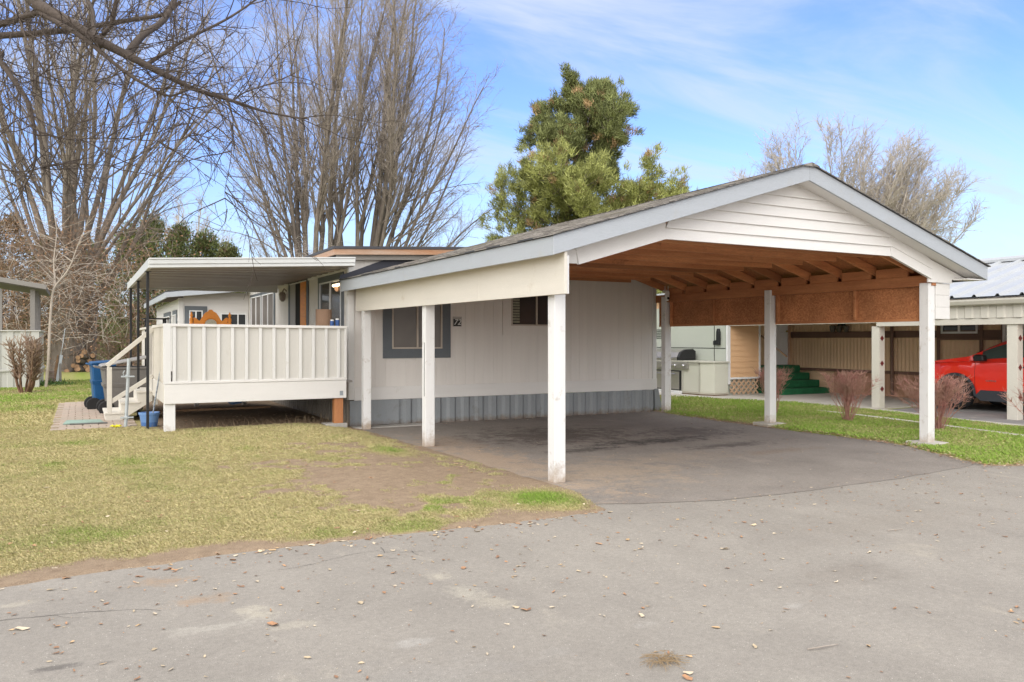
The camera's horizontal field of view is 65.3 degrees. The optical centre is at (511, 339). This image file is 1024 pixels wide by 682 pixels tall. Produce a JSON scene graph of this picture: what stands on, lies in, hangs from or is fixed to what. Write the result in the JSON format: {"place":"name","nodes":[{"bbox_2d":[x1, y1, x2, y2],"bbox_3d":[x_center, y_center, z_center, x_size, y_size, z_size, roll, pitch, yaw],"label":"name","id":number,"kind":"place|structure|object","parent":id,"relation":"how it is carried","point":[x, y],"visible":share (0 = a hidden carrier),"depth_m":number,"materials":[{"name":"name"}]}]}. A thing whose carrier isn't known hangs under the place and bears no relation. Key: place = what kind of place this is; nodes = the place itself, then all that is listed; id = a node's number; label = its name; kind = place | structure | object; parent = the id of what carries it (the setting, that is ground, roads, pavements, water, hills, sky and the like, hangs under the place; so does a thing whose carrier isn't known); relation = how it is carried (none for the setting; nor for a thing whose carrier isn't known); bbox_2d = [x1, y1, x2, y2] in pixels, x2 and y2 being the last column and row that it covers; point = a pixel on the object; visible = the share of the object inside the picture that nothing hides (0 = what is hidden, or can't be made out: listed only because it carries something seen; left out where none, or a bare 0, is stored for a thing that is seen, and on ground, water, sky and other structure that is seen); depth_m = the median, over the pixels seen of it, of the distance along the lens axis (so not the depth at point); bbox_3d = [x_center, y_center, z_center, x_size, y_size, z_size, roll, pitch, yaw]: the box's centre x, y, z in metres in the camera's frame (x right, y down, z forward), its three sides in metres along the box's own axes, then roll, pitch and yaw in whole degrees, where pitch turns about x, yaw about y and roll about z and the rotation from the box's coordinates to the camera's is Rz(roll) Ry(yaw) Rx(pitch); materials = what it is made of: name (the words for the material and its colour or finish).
{"place":"outdoors","nodes":[
{"label":"outdoors","id":0,"kind":"place"},
{"bbox_2d":[50,401,136,431],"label":"paver path","id":1,"kind":"structure","parent":0,"point":[65,411],"depth_m":14.74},
{"bbox_2d":[63,419,107,424],"bbox_3d":[-7.403,1.433,13.862,0.670,0.027,0.670,0,0,-28],"label":"door mat","id":2,"kind":"object","parent":1,"relation":"on","point":[89,421],"depth_m":13.72,"materials":[{"name":"teal carpet"}]},
{"bbox_2d":[103,327,153,420],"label":"deck steps","id":3,"kind":"structure","parent":1,"relation":"on","point":[137,401],"depth_m":14.41,"materials":[{"name":"beige paint"}]},
{"bbox_2d":[0,379,597,577],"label":"lawn grass","id":4,"kind":"structure","parent":0,"point":[69,482],"depth_m":8.06,"materials":[{"name":"green plant"}]},
{"bbox_2d":[0,464,1023,681],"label":"road","id":5,"kind":"structure","parent":0,"point":[953,636],"depth_m":4.84,"materials":[{"name":"grey asphalt"}]},
{"bbox_2d":[0,550,413,620],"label":"road crack","id":6,"kind":"object","parent":5,"relation":"on","point":[160,610],"visible":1,"depth_m":4.69,"materials":[{"name":"grey asphalt"}]},
{"bbox_2d":[2,411,1023,681],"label":"leaf litter","id":7,"kind":"object","parent":5,"relation":"on","point":[466,561],"visible":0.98,"depth_m":5.74,"materials":[{"name":"brown plant"}]},
{"bbox_2d":[639,650,695,670],"bbox_3d":[0.754,1.570,3.952,0.240,0.048,0.275,0,0,31],"label":"straw clump","id":8,"kind":"object","parent":5,"relation":"on","point":[671,658],"visible":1,"depth_m":3.94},
{"bbox_2d":[682,674,692,679],"bbox_3d":[0.824,1.587,3.751,0.028,0.011,0.061,0,0,-28],"label":"fallen leaf","id":9,"kind":"object","parent":5,"relation":"on","point":[685,676],"visible":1,"depth_m":3.75,"materials":[{"name":"orange plant"}]},
{"bbox_2d":[807,644,837,649],"bbox_3d":[1.609,1.587,4.125,0.201,0.012,0.016,0,0,-20],"label":"twig","id":10,"kind":"object","parent":5,"relation":"on","point":[820,646],"visible":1,"depth_m":4.11,"materials":[{"name":"beige wood"}]},
{"bbox_2d":[0,353,1023,587],"bbox_3d":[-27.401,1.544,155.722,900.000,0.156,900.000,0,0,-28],"label":"ground","id":11,"kind":"structure","parent":0,"point":[351,477],"depth_m":8.63,"materials":[{"name":"green plant"}]},
{"bbox_2d":[0,245,12,326],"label":"evergreen tree","id":12,"kind":"object","parent":11,"relation":"on","point":[5,298],"visible":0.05,"depth_m":46.76,"materials":[{"name":"green plant"}]},
{"bbox_2d":[0,209,46,361],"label":"evergreen tree","id":13,"kind":"object","parent":11,"relation":"on","point":[2,235],"visible":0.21,"depth_m":46.73,"materials":[{"name":"green plant"}]},
{"bbox_2d":[0,277,49,387],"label":"neighbour porch","id":14,"kind":"object","parent":11,"relation":"on","point":[36,291],"visible":0.5,"depth_m":23.87,"materials":[{"name":"grey paint"}]},
{"bbox_2d":[1,331,48,393],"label":"pruned shrub","id":15,"kind":"object","parent":11,"relation":"on","point":[33,352],"visible":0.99,"depth_m":21.54,"materials":[{"name":"brown plant"}]},
{"bbox_2d":[17,234,63,362],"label":"evergreen tree","id":16,"kind":"object","parent":11,"relation":"on","point":[46,305],"visible":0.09,"depth_m":46.70,"materials":[{"name":"green plant"}]},
{"bbox_2d":[48,371,53,382],"bbox_3d":[-14.809,1.270,25.600,0.240,0.500,0.200,0,0,-28],"label":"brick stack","id":17,"kind":"object","parent":11,"relation":"on","point":[51,375],"visible":0.4,"depth_m":25.53,"materials":[{"name":"brown brick"}]},
{"bbox_2d":[54,355,58,380],"bbox_3d":[-15.496,1.042,27.150,0.105,1.014,0.379,0,0,5],"label":"leaning board","id":18,"kind":"object","parent":11,"relation":"on","point":[56,366],"visible":0.58,"depth_m":27.16,"materials":[{"name":"brown wood"}]},
{"bbox_2d":[56,355,62,380],"bbox_3d":[-15.399,1.042,27.150,0.090,1.009,0.362,0,0,-1],"label":"leaning board","id":19,"kind":"object","parent":11,"relation":"on","point":[60,361],"visible":0.58,"depth_m":27.14,"materials":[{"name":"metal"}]},
{"bbox_2d":[59,355,61,381],"bbox_3d":[-15.357,1.042,27.150,0.072,1.001,0.391,0,0,-33],"label":"leaning board","id":20,"kind":"object","parent":11,"relation":"on","point":[60,375],"visible":0.58,"depth_m":27.11,"materials":[{"name":"beige paint"}]},
{"bbox_2d":[40,378,81,385],"bbox_3d":[-14.690,1.381,25.217,2.278,0.352,1.450,0,0,-38],"label":"ground cover","id":21,"kind":"object","parent":11,"relation":"on","point":[42,383],"visible":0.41,"depth_m":25.20,"materials":[{"name":"green plant"}]},
{"bbox_2d":[21,182,104,386],"bbox_3d":[-13.585,-1.585,24.186,2.295,6.144,2.072,0,0,-28],"label":"sapling","id":22,"kind":"object","parent":11,"relation":"on","point":[49,327],"visible":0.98,"depth_m":24.28,"materials":[{"name":"beige plant"}]},
{"bbox_2d":[64,368,74,371],"bbox_3d":[-19.839,1.440,35.803,0.266,0.254,0.483,0,0,-3],"label":"firewood log","id":23,"kind":"object","parent":11,"relation":"on","point":[70,370],"visible":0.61,"depth_m":35.65,"materials":[{"name":"beige wood"}]},
{"bbox_2d":[1,239,156,371],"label":"twig thicket","id":24,"kind":"object","parent":11,"relation":"on","point":[25,326],"visible":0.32,"depth_m":36.32,"materials":[{"name":"brown plant"}]},
{"bbox_2d":[2,302,155,365],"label":"twig thicket","id":25,"kind":"object","parent":11,"relation":"on","point":[112,351],"visible":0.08,"depth_m":40.12,"materials":[{"name":"brown plant"}]},
{"bbox_2d":[7,313,150,352],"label":"distant trees","id":26,"kind":"object","parent":11,"relation":"on","point":[100,328],"visible":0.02,"depth_m":86.72,"materials":[{"name":"brown plant"}]},
{"bbox_2d":[76,367,85,371],"bbox_3d":[-19.428,1.388,36.000,0.224,0.320,0.564,0,0,-3],"label":"firewood log","id":27,"kind":"object","parent":11,"relation":"on","point":[79,369],"visible":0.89,"depth_m":35.77,"materials":[{"name":"brown wood"}]},
{"bbox_2d":[0,187,177,364],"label":"twig thicket","id":28,"kind":"object","parent":11,"relation":"on","point":[85,282],"visible":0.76,"depth_m":33.98,"materials":[{"name":"brown plant"}]},
{"bbox_2d":[63,240,123,359],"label":"evergreen tree","id":29,"kind":"object","parent":11,"relation":"on","point":[103,265],"visible":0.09,"depth_m":47.95,"materials":[{"name":"green plant"}]},
{"bbox_2d":[84,360,115,408],"bbox_3d":[-8.709,0.974,16.887,0.569,1.061,0.626,0,0,-32],"label":"wheelie bin","id":30,"kind":"object","parent":11,"relation":"on","point":[90,402],"visible":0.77,"depth_m":16.62,"materials":[{"name":"blue plastic"}]},
{"bbox_2d":[93,355,145,413],"bbox_3d":[-7.891,0.920,16.140,1.023,1.170,0.811,0,0,-28],"label":"wheelie bin","id":31,"kind":"object","parent":11,"relation":"on","point":[118,384],"visible":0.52,"depth_m":15.83,"materials":[{"name":"grey plastic"}]},
{"bbox_2d":[0,0,241,361],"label":"bare tree","id":32,"kind":"object","parent":11,"relation":"on","point":[136,220],"visible":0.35,"depth_m":38.27,"materials":[{"name":"grey plant"}]},
{"bbox_2d":[0,158,245,370],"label":"twig thicket","id":33,"kind":"object","parent":11,"relation":"on","point":[52,255],"visible":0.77,"depth_m":35.06,"materials":[{"name":"brown plant"}]},
{"bbox_2d":[120,358,134,426],"bbox_3d":[-6.380,0.945,13.252,0.212,1.252,0.097,0,0,-28],"label":"steel post","id":34,"kind":"object","parent":11,"relation":"on","point":[127,376],"visible":0.98,"depth_m":13.24,"materials":[{"name":"grey metal"}]},
{"bbox_2d":[97,219,158,363],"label":"evergreen tree","id":35,"kind":"object","parent":11,"relation":"on","point":[140,252],"visible":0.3,"depth_m":46.59,"materials":[{"name":"green plant"}]},
{"bbox_2d":[0,0,283,371],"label":"bare tree","id":36,"kind":"object","parent":11,"relation":"on","point":[55,352],"visible":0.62,"depth_m":36.88,"materials":[{"name":"grey plant"}]},
{"bbox_2d":[119,208,170,363],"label":"evergreen tree","id":37,"kind":"object","parent":11,"relation":"on","point":[157,226],"visible":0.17,"depth_m":47.64,"materials":[{"name":"green plant"}]},
{"bbox_2d":[138,411,159,426],"bbox_3d":[-6.113,1.357,13.463,0.336,0.250,0.336,0,0,-28],"label":"bucket","id":38,"kind":"object","parent":11,"relation":"on","point":[153,419],"visible":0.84,"depth_m":13.36,"materials":[{"name":"blue plastic"}]},
{"bbox_2d":[152,370,159,412],"bbox_3d":[-5.998,0.955,13.461,0.175,0.974,0.029,0,0,-6],"label":"paint stick","id":39,"kind":"object","parent":38,"relation":"in","point":[156,392],"visible":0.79,"depth_m":13.45,"materials":[{"name":"grey wood"}]},
{"bbox_2d":[97,182,234,305],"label":"bare tree","id":40,"kind":"object","parent":11,"relation":"on","point":[177,221],"visible":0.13,"depth_m":59.65,"materials":[{"name":"brown plant"}]},
{"bbox_2d":[149,219,198,325],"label":"evergreen tree","id":41,"kind":"object","parent":11,"relation":"on","point":[183,250],"visible":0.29,"depth_m":46.55,"materials":[{"name":"green plant"}]},
{"bbox_2d":[0,0,386,299],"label":"overhanging tree","id":42,"kind":"object","parent":11,"relation":"on","point":[80,30],"visible":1,"depth_m":9.29,"materials":[{"name":"brown plant"}]},
{"bbox_2d":[144,290,247,370],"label":"addition","id":43,"kind":"structure","parent":11,"relation":"on","point":[180,306],"depth_m":22.59,"materials":[{"name":"white paint"}]},
{"bbox_2d":[163,312,170,322],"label":"window","id":44,"kind":"structure","parent":43,"relation":"in","point":[166,315],"depth_m":24.45,"materials":[{"name":"white glass"}]},
{"bbox_2d":[172,310,176,323],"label":"window","id":45,"kind":"structure","parent":43,"relation":"in","point":[174,313],"depth_m":22.72,"materials":[{"name":"white glass"}]},
{"bbox_2d":[185,306,206,323],"bbox_3d":[-8.807,-0.450,22.258,0.590,0.940,0.042,0,0,-28],"label":"window","id":46,"kind":"structure","parent":43,"relation":"in","point":[197,311],"depth_m":22.24,"materials":[{"name":"grey glass"}]},
{"bbox_2d":[219,312,247,324],"bbox_3d":[-7.923,-0.415,22.736,0.800,0.730,0.042,0,0,-28],"label":"window","id":47,"kind":"structure","parent":43,"relation":"in","point":[238,318],"depth_m":22.77,"materials":[{"name":"white glass"}]},
{"bbox_2d":[189,228,220,257],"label":"evergreen tree","id":48,"kind":"object","parent":11,"relation":"on","point":[206,249],"visible":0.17,"depth_m":47.62,"materials":[{"name":"green plant"}]},
{"bbox_2d":[159,405,269,412],"bbox_3d":[-5.882,1.385,15.862,2.072,0.070,0.140,0,0,-20],"label":"timber plank","id":49,"kind":"object","parent":11,"relation":"on","point":[219,408],"visible":0.86,"depth_m":15.83,"materials":[{"name":"brown wood"}]},
{"bbox_2d":[213,239,246,292],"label":"evergreen tree","id":50,"kind":"object","parent":11,"relation":"on","point":[230,251],"visible":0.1,"depth_m":46.66,"materials":[{"name":"green plant"}]},
{"bbox_2d":[127,257,355,428],"bbox_3d":[-5.690,0.024,15.950,3.310,2.917,6.328,0,0,-28],"label":"patio awning","id":51,"kind":"object","parent":11,"relation":"on","point":[230,274],"visible":0.93,"depth_m":14.26,"materials":[{"name":"metal"}]},
{"bbox_2d":[140,323,351,431],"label":"deck","id":52,"kind":"structure","parent":11,"relation":"on","point":[213,363],"depth_m":13.26,"materials":[{"name":"white paint"}]},
{"bbox_2d":[142,318,169,365],"bbox_3d":[-7.337,0.147,16.439,0.500,1.154,0.500,0,0,-28],"label":"deck table","id":53,"kind":"object","parent":52,"relation":"on","point":[164,320],"visible":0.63,"depth_m":16.49,"materials":[{"name":"black metal"}]},
{"bbox_2d":[189,310,231,323],"bbox_3d":[-5.418,0.085,14.364,0.722,1.230,0.072,0,0,-28],"label":"bed headboard","id":54,"kind":"object","parent":52,"relation":"on","point":[210,317],"visible":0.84,"depth_m":14.34,"materials":[{"name":"brown wood"}]},
{"bbox_2d":[316,309,331,325],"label":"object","id":55,"kind":"object","parent":52,"relation":"on","point":[323,317],"visible":0.34,"depth_m":14.51,"materials":[{"name":"beige cardboard"}]},
{"bbox_2d":[152,414,349,430],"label":"dry weeds","id":56,"kind":"object","parent":11,"relation":"on","point":[258,423],"visible":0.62,"depth_m":13.47,"materials":[{"name":"brown plant"}]},
{"bbox_2d":[165,0,422,256],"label":"bare tree","id":57,"kind":"object","parent":11,"relation":"on","point":[293,230],"visible":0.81,"depth_m":40.57,"materials":[{"name":"grey plant"}]},
{"bbox_2d":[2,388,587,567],"bbox_3d":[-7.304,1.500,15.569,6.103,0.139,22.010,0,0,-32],"label":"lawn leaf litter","id":58,"kind":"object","parent":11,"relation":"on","point":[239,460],"visible":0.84,"depth_m":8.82,"materials":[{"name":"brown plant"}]},
{"bbox_2d":[279,231,352,256],"bbox_3d":[-9.887,-3.015,39.666,5.055,4.945,3.521,0,0,-28],"label":"twig thicket","id":59,"kind":"object","parent":11,"relation":"on","point":[308,246],"visible":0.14,"depth_m":39.69,"materials":[{"name":"brown plant"}]},
{"bbox_2d":[240,0,510,246],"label":"bare tree","id":60,"kind":"object","parent":11,"relation":"on","point":[386,159],"visible":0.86,"depth_m":40.64,"materials":[{"name":"grey plant"}]},
{"bbox_2d":[247,246,660,425],"bbox_3d":[-2.273,-0.125,20.520,7.670,3.490,10.540,0,0,-28],"label":"mobile home","id":61,"kind":"object","parent":11,"relation":"on","point":[486,351],"visible":0.46,"depth_m":15.98,"materials":[{"name":"paint"}]},
{"bbox_2d":[250,293,260,324],"bbox_3d":[-7.034,-0.440,21.947,0.042,1.680,1.620,0,0,-28],"label":"window","id":62,"kind":"structure","parent":61,"relation":"in","point":[255,300],"depth_m":21.94,"materials":[{"name":"white glass"}]},
{"bbox_2d":[261,292,274,324],"bbox_3d":[-6.284,-0.440,20.562,0.042,1.680,1.670,0,0,-28],"label":"window","id":63,"kind":"structure","parent":61,"relation":"in","point":[267,299],"depth_m":20.54,"materials":[{"name":"white glass"}]},
{"bbox_2d":[279,288,286,301],"bbox_3d":[-5.370,-1.040,18.695,0.178,0.320,0.165,0,0,12],"label":"wall lantern","id":64,"kind":"object","parent":61,"relation":"attached to","point":[282,296],"depth_m":18.65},
{"bbox_2d":[288,279,308,324],"bbox_3d":[-4.740,-0.325,17.708,0.034,2.090,1.800,0,0,-28],"label":"doorway","id":65,"kind":"structure","parent":61,"relation":"in","point":[298,294],"depth_m":17.72,"materials":[{"name":"brown paint"}]},
{"bbox_2d":[318,272,343,325],"bbox_3d":[-3.508,-0.285,15.441,0.100,1.930,1.760,0,0,-28],"label":"window","id":66,"kind":"structure","parent":61,"relation":"in","point":[330,296],"depth_m":15.32,"materials":[{"name":"clear glass"}]},
{"bbox_2d":[383,304,450,357],"bbox_3d":[-1.782,-0.320,15.052,1.360,1.350,0.042,0,0,-28],"label":"window","id":67,"kind":"structure","parent":61,"relation":"in","point":[402,327],"depth_m":15.00,"materials":[{"name":"grey glass"}]},
{"bbox_2d":[453,317,461,326],"bbox_3d":[-1.058,-0.340,15.447,0.190,0.190,0.014,0,0,-28],"label":"number plate","id":68,"kind":"object","parent":61,"relation":"attached to","point":[457,321],"visible":1,"depth_m":15.45,"materials":[{"name":"black metal"}]},
{"bbox_2d":[502,294,568,334],"bbox_3d":[0.500,-0.645,16.287,1.560,1.130,0.042,0,0,-28],"label":"window","id":69,"kind":"structure","parent":61,"relation":"in","point":[525,315],"depth_m":16.19,"materials":[{"name":"black glass"}]},
{"bbox_2d":[475,61,698,293],"bbox_3d":[3.980,-6.028,40.266,12.359,15.262,12.703,0,0,-28],"label":"pine tree","id":70,"kind":"object","parent":11,"relation":"on","point":[583,184],"visible":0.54,"depth_m":38.05,"materials":[{"name":"green plant"}]},
{"bbox_2d":[750,367,792,411],"bbox_3d":[5.291,1.044,16.561,0.806,1.079,1.056,0,0,-28],"label":"red twig shrub","id":71,"kind":"object","parent":11,"relation":"on","point":[779,379],"visible":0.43,"depth_m":16.43,"materials":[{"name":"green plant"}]},
{"bbox_2d":[520,393,1023,464],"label":"green grass","id":72,"kind":"structure","parent":11,"relation":"on","point":[826,420],"depth_m":14.23,"materials":[{"name":"green plant"}]},
{"bbox_2d":[626,390,918,408],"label":"concrete walk","id":73,"kind":"structure","parent":11,"relation":"on","point":[866,402],"depth_m":20.94,"materials":[{"name":"grey concrete"}]},
{"bbox_2d":[657,360,729,395],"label":"grill island","id":74,"kind":"structure","parent":73,"relation":"on","point":[704,377],"depth_m":22.10,"materials":[{"name":"white paint"}]},
{"bbox_2d":[657,349,695,389],"bbox_3d":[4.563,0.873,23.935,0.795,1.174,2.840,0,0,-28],"label":"gas grill","id":75,"kind":"object","parent":74,"relation":"on","point":[683,354],"visible":0.31,"depth_m":23.11,"materials":[{"name":"metal"}]},
{"bbox_2d":[657,370,660,387],"bbox_3d":[4.350,1.185,23.683,0.016,0.510,0.600,0,0,-28],"label":"door","id":76,"kind":"structure","parent":75,"relation":"in","point":[659,372],"depth_m":23.66,"materials":[{"name":"metal"}]},
{"bbox_2d":[671,371,678,388],"bbox_3d":[4.645,1.185,23.138,0.016,0.510,0.600,0,0,-28],"label":"door","id":77,"kind":"structure","parent":75,"relation":"in","point":[674,377],"depth_m":23.00,"materials":[{"name":"metal"}]},
{"bbox_2d":[657,309,754,394],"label":"panel shed","id":78,"kind":"structure","parent":73,"relation":"on","point":[707,343],"depth_m":23.12,"materials":[{"name":"white metal"}]},
{"bbox_2d":[657,293,790,394],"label":"peach addition","id":79,"kind":"structure","parent":73,"relation":"on","point":[744,349],"depth_m":22.64,"materials":[{"name":"paint"}]},
{"bbox_2d":[776,325,787,364],"bbox_3d":[8.166,-0.225,24.415,0.760,2.050,0.135,0,0,-28],"label":"door","id":80,"kind":"structure","parent":79,"relation":"in","point":[781,330],"depth_m":24.48,"materials":[{"name":"white paint"}]},
{"bbox_2d":[755,335,829,394],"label":"carpeted steps","id":81,"kind":"structure","parent":73,"relation":"on","point":[801,382],"depth_m":23.05,"materials":[{"name":"green carpet"}]},
{"bbox_2d":[729,255,1023,419],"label":"neighbour carport","id":82,"kind":"object","parent":73,"relation":"on","point":[1005,276],"visible":0.28,"depth_m":16.14,"materials":[{"name":"beige metal"}]},
{"bbox_2d":[725,108,956,229],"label":"bare tree","id":83,"kind":"object","parent":11,"relation":"on","point":[776,164],"visible":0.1,"depth_m":49.01,"materials":[{"name":"brown plant"}]},
{"bbox_2d":[666,398,1022,466],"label":"verge leaf litter","id":84,"kind":"object","parent":11,"relation":"on","point":[798,429],"visible":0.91,"depth_m":12.63,"materials":[{"name":"brown plant"}]},
{"bbox_2d":[817,369,882,420],"bbox_3d":[6.358,1.054,14.978,1.049,1.061,1.251,0,0,-43],"label":"red twig shrub","id":85,"kind":"object","parent":11,"relation":"on","point":[848,386],"visible":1,"depth_m":14.96,"materials":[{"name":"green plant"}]},
{"bbox_2d":[791,296,1023,405],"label":"neighbour home","id":86,"kind":"object","parent":11,"relation":"on","point":[818,347],"visible":0.41,"depth_m":21.78,"materials":[{"name":"beige paint"}]},
{"bbox_2d":[829,324,849,331],"bbox_3d":[9.420,-0.325,22.958,0.220,0.250,0.660,0,0,-28],"label":"wall lamp","id":87,"kind":"object","parent":86,"relation":"attached to","point":[838,328],"visible":0.91,"depth_m":22.90,"materials":[{"name":"black metal"}]},
{"bbox_2d":[941,318,978,333],"bbox_3d":[11.164,-0.520,19.939,0.042,0.760,0.950,0,0,-28],"label":"window","id":88,"kind":"structure","parent":86,"relation":"in","point":[944,327],"depth_m":19.91,"materials":[{"name":"black glass"}]},
{"bbox_2d":[1002,317,1023,341],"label":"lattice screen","id":89,"kind":"object","parent":86,"relation":"in","point":[1004,333],"visible":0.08,"depth_m":18.68,"materials":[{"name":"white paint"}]},
{"bbox_2d":[843,117,989,244],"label":"bare tree","id":90,"kind":"object","parent":11,"relation":"on","point":[906,206],"visible":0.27,"depth_m":48.10,"materials":[{"name":"brown plant"}]},
{"bbox_2d":[818,410,1022,435],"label":"edging strip","id":91,"kind":"object","parent":11,"relation":"on","point":[942,424],"visible":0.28,"depth_m":14.13,"materials":[{"name":"concrete"}]},
{"bbox_2d":[888,373,973,429],"bbox_3d":[7.236,1.064,13.561,1.227,1.043,1.542,0,0,-28],"label":"red twig shrub","id":92,"kind":"object","parent":11,"relation":"on","point":[947,390],"visible":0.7,"depth_m":13.52,"materials":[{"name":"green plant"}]},
{"bbox_2d":[997,378,1023,414],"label":"red twig shrub","id":93,"kind":"object","parent":11,"relation":"on","point":[1020,399],"visible":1,"depth_m":13.04,"materials":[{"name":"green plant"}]},
{"bbox_2d":[0,0,1023,316],"label":"sky","id":94,"kind":"structure","parent":0,"point":[704,76],"materials":[{"name":"blue"}]},
{"bbox_2d":[363,411,976,503],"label":"driveway","id":95,"kind":"structure","parent":0,"point":[745,461],"depth_m":10.93,"materials":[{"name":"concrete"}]},
{"bbox_2d":[352,423,421,428],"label":"concrete slab","id":96,"kind":"structure","parent":95,"relation":"on","point":[393,425],"depth_m":14.54,"materials":[{"name":"grey concrete"}]},
{"bbox_2d":[339,162,990,482],"bbox_3d":[2.052,-0.333,13.202,8.025,3.866,6.950,0,0,-28],"label":"carport","id":97,"kind":"object","parent":95,"relation":"on","point":[810,243],"visible":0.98,"depth_m":11.62,"materials":[{"name":"white paint"}]},
{"bbox_2d":[663,290,668,300],"bbox_3d":[3.322,-0.980,17.165,0.104,0.320,0.168,0,0,-28],"label":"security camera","id":98,"kind":"object","parent":97,"relation":"attached to","point":[666,292],"visible":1,"depth_m":17.11,"materials":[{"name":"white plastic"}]},
{"bbox_2d":[890,403,1023,424],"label":"neighbour driveway","id":99,"kind":"structure","parent":0,"point":[984,412],"depth_m":17.03,"materials":[{"name":"grey concrete"}]},
{"bbox_2d":[874,409,1023,425],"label":"driveway kerb","id":100,"kind":"structure","parent":99,"relation":"on","point":[952,417],"depth_m":15.29,"materials":[{"name":"concrete"}]},
{"bbox_2d":[935,335,1023,408],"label":"parked car","id":101,"kind":"object","parent":99,"relation":"on","point":[986,370],"visible":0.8,"depth_m":17.35,"materials":[{"name":"red paint"}]},
{"bbox_3d":[-19.352,1.241,36.296,0.227,0.214,0.423,0,0,-28],"label":"firewood log","id":102,"kind":"object","parent":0,"visible":0},
{"bbox_2d":[76,359,86,363],"bbox_3d":[-19.431,0.990,36.036,0.229,0.281,0.562,0,0,-1],"label":"firewood log","id":103,"kind":"object","parent":102,"relation":"on","point":[82,361],"visible":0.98,"depth_m":35.97,"materials":[{"name":"brown wood"}]},
{"bbox_2d":[79,353,88,358],"bbox_3d":[-19.319,0.776,36.049,0.218,0.277,0.549,0,0,-5],"label":"firewood log","id":104,"kind":"object","parent":103,"relation":"on","point":[84,356],"visible":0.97,"depth_m":35.90,"materials":[{"name":"brown wood"}]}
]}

